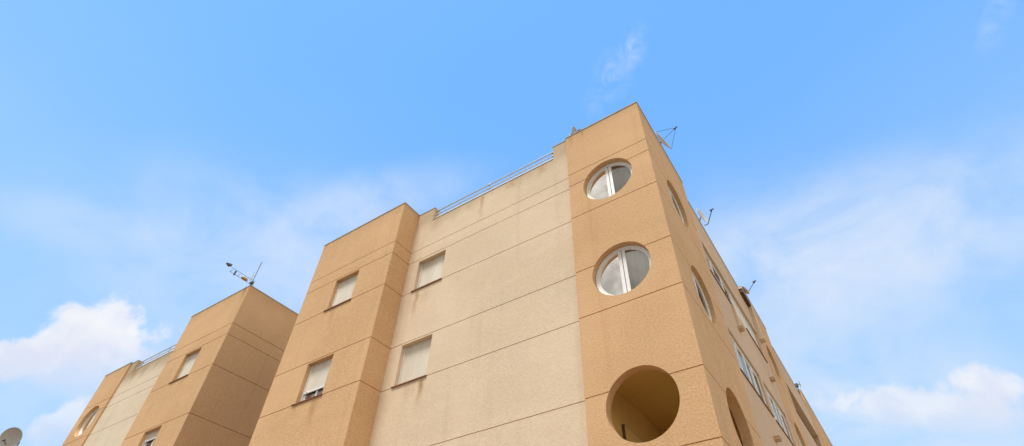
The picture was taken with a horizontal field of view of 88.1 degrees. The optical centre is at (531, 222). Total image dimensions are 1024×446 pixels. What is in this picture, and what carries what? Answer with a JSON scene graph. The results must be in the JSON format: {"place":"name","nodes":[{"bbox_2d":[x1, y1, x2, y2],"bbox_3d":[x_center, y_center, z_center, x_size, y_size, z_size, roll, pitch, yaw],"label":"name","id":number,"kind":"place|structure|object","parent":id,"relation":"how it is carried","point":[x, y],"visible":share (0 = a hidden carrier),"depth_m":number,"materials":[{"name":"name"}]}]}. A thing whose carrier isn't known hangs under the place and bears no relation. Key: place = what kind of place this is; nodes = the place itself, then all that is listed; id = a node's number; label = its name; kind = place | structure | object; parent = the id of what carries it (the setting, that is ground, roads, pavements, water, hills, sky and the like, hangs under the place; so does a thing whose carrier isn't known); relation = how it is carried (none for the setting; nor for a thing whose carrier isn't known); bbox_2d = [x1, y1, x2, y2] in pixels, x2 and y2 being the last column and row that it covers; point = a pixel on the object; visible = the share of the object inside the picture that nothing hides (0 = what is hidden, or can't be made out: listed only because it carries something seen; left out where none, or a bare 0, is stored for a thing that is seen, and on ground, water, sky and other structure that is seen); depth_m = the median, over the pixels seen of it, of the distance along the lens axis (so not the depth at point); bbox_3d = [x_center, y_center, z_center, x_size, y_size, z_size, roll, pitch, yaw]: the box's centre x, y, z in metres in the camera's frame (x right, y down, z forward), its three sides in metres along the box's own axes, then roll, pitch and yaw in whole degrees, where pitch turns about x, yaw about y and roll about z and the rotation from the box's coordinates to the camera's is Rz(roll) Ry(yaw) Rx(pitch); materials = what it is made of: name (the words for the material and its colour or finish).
{"place":"outdoors","nodes":[
{"label":"outdoors","id":0,"kind":"place"},
{"bbox_2d":[0,427,22,445],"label":"satellite dish","id":1,"kind":"object","parent":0,"point":[12,436],"visible":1,"depth_m":25.02,"materials":[{"name":"metal"}]},
{"bbox_2d":[62,285,298,445],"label":"apartment block","id":2,"kind":"structure","parent":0,"point":[208,380],"depth_m":19.33,"materials":[{"name":"paint"}]},
{"bbox_2d":[78,408,98,435],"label":"round window","id":3,"kind":"structure","parent":2,"relation":"in","point":[92,416],"depth_m":23.38,"materials":[{"name":"white metal"}]},
{"bbox_2d":[142,429,159,445],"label":"window","id":4,"kind":"structure","parent":2,"relation":"in","point":[150,438],"depth_m":17.48,"materials":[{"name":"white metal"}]},
{"bbox_2d":[168,351,199,383],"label":"window","id":5,"kind":"structure","parent":2,"relation":"in","point":[191,359],"depth_m":19.34,"materials":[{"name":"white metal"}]},
{"bbox_2d":[226,262,261,285],"bbox_3d":[-11.291,1.792,20.765,0.220,1.385,1.320,-25,-50,23],"label":"television aerial","id":6,"kind":"object","parent":2,"relation":"on","point":[242,277],"visible":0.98,"depth_m":20.60,"materials":[{"name":"metal"}]},
{"bbox_2d":[0,0,1023,445],"label":"sky","id":7,"kind":"structure","parent":0,"point":[859,162],"materials":[{"name":"blue"}]},
{"bbox_2d":[249,101,832,445],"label":"apartment block","id":8,"kind":"structure","parent":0,"point":[580,288],"depth_m":12.64,"materials":[{"name":"paint"}]},
{"bbox_2d":[291,358,331,405],"bbox_3d":[-5.684,4.199,14.015,1.150,1.199,0.254,-25,-50,23],"label":"window","id":9,"kind":"structure","parent":8,"relation":"in","point":[315,383],"depth_m":14.09,"materials":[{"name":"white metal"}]},
{"bbox_2d":[323,274,357,311],"bbox_3d":[-5.675,2.119,16.114,1.150,1.159,0.254,-25,-50,23],"label":"window","id":10,"kind":"structure","parent":8,"relation":"in","point":[344,292],"depth_m":16.21,"materials":[{"name":"white metal"}]},
{"bbox_2d":[391,338,431,388],"bbox_3d":[-2.922,3.529,13.340,1.138,1.199,0.254,-25,-50,23],"label":"window","id":11,"kind":"structure","parent":8,"relation":"in","point":[415,358],"depth_m":13.40,"materials":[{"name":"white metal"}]},
{"bbox_2d":[411,254,444,291],"bbox_3d":[-2.913,1.461,15.429,1.138,1.129,0.254,-25,-50,23],"label":"window","id":12,"kind":"structure","parent":8,"relation":"in","point":[431,271],"depth_m":15.51,"materials":[{"name":"white metal"}]},
{"bbox_2d":[569,126,580,134],"bbox_3d":[1.290,-2.650,15.638,0.380,0.429,0.296,5,-45,-5],"label":"satellite dish","id":13,"kind":"object","parent":8,"relation":"on","point":[574,130],"visible":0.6,"depth_m":15.68,"materials":[{"name":"metal"}]},
{"bbox_2d":[586,162,631,198],"bbox_3d":[2.052,-0.952,13.461,1.354,1.354,0.247,-25,-50,23],"label":"round window","id":14,"kind":"structure","parent":8,"relation":"in","point":[606,182],"depth_m":13.57,"materials":[{"name":"grey glass"}]},
{"bbox_2d":[596,245,650,294],"bbox_3d":[2.043,1.117,11.373,1.354,1.354,0.247,-25,-50,23],"label":"round window","id":15,"kind":"structure","parent":8,"relation":"in","point":[619,273],"depth_m":11.45,"materials":[{"name":"grey glass"}]},
{"bbox_2d":[622,424,644,442],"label":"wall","id":16,"kind":"structure","parent":8,"relation":"in","point":[628,435],"depth_m":10.16,"materials":[{"name":"paint"}]},
{"bbox_2d":[655,126,676,148],"bbox_3d":[4.300,-2.009,16.359,0.774,2.698,0.638,5,-45,-5],"label":"satellite dish","id":17,"kind":"object","parent":8,"relation":"on","point":[663,141],"visible":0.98,"depth_m":16.96,"materials":[{"name":"metal"}]},
{"bbox_2d":[668,187,684,223],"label":"round window","id":18,"kind":"structure","parent":8,"relation":"in","point":[672,196],"depth_m":14.51,"materials":[{"name":"white metal"}]},
{"bbox_2d":[691,270,711,320],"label":"round window","id":19,"kind":"structure","parent":8,"relation":"in","point":[696,282],"depth_m":12.36,"materials":[{"name":"white metal"}]},
{"bbox_2d":[697,208,713,225],"bbox_3d":[5.648,0.164,16.936,0.595,1.570,0.472,4,-45,-3],"label":"satellite dish","id":20,"kind":"object","parent":8,"relation":"attached to","point":[702,215],"visible":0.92,"depth_m":17.29,"materials":[{"name":"metal"}]},
{"bbox_2d":[704,251,767,362],"bbox_3d":[6.290,2.601,16.364,0.170,1.170,5.637,-24,-50,22],"label":"strip window","id":21,"kind":"structure","parent":8,"relation":"in","point":[712,268],"depth_m":16.59,"materials":[{"name":"white metal"}]},
{"bbox_2d":[740,280,755,293],"bbox_3d":[8.310,2.715,20.241,0.408,0.991,0.772,29,-52,-25],"label":"satellite dish","id":22,"kind":"object","parent":8,"relation":"attached to","point":[746,291],"visible":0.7,"depth_m":20.39,"materials":[{"name":"metal"}]},
{"bbox_2d":[730,335,773,416],"bbox_3d":[5.502,3.818,13.371,0.150,1.200,2.847,-24,-50,22],"label":"strip window","id":23,"kind":"structure","parent":8,"relation":"in","point":[744,365],"depth_m":13.55,"materials":[{"name":"white metal"}]},
{"bbox_2d":[765,388,794,445],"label":"strip window","id":24,"kind":"structure","parent":8,"relation":"in","point":[779,417],"depth_m":15.40,"materials":[{"name":"white metal"}]},
{"bbox_2d":[796,411,817,445],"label":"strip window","id":25,"kind":"structure","parent":8,"relation":"in","point":[796,411],"depth_m":20.86,"materials":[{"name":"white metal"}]}
]}

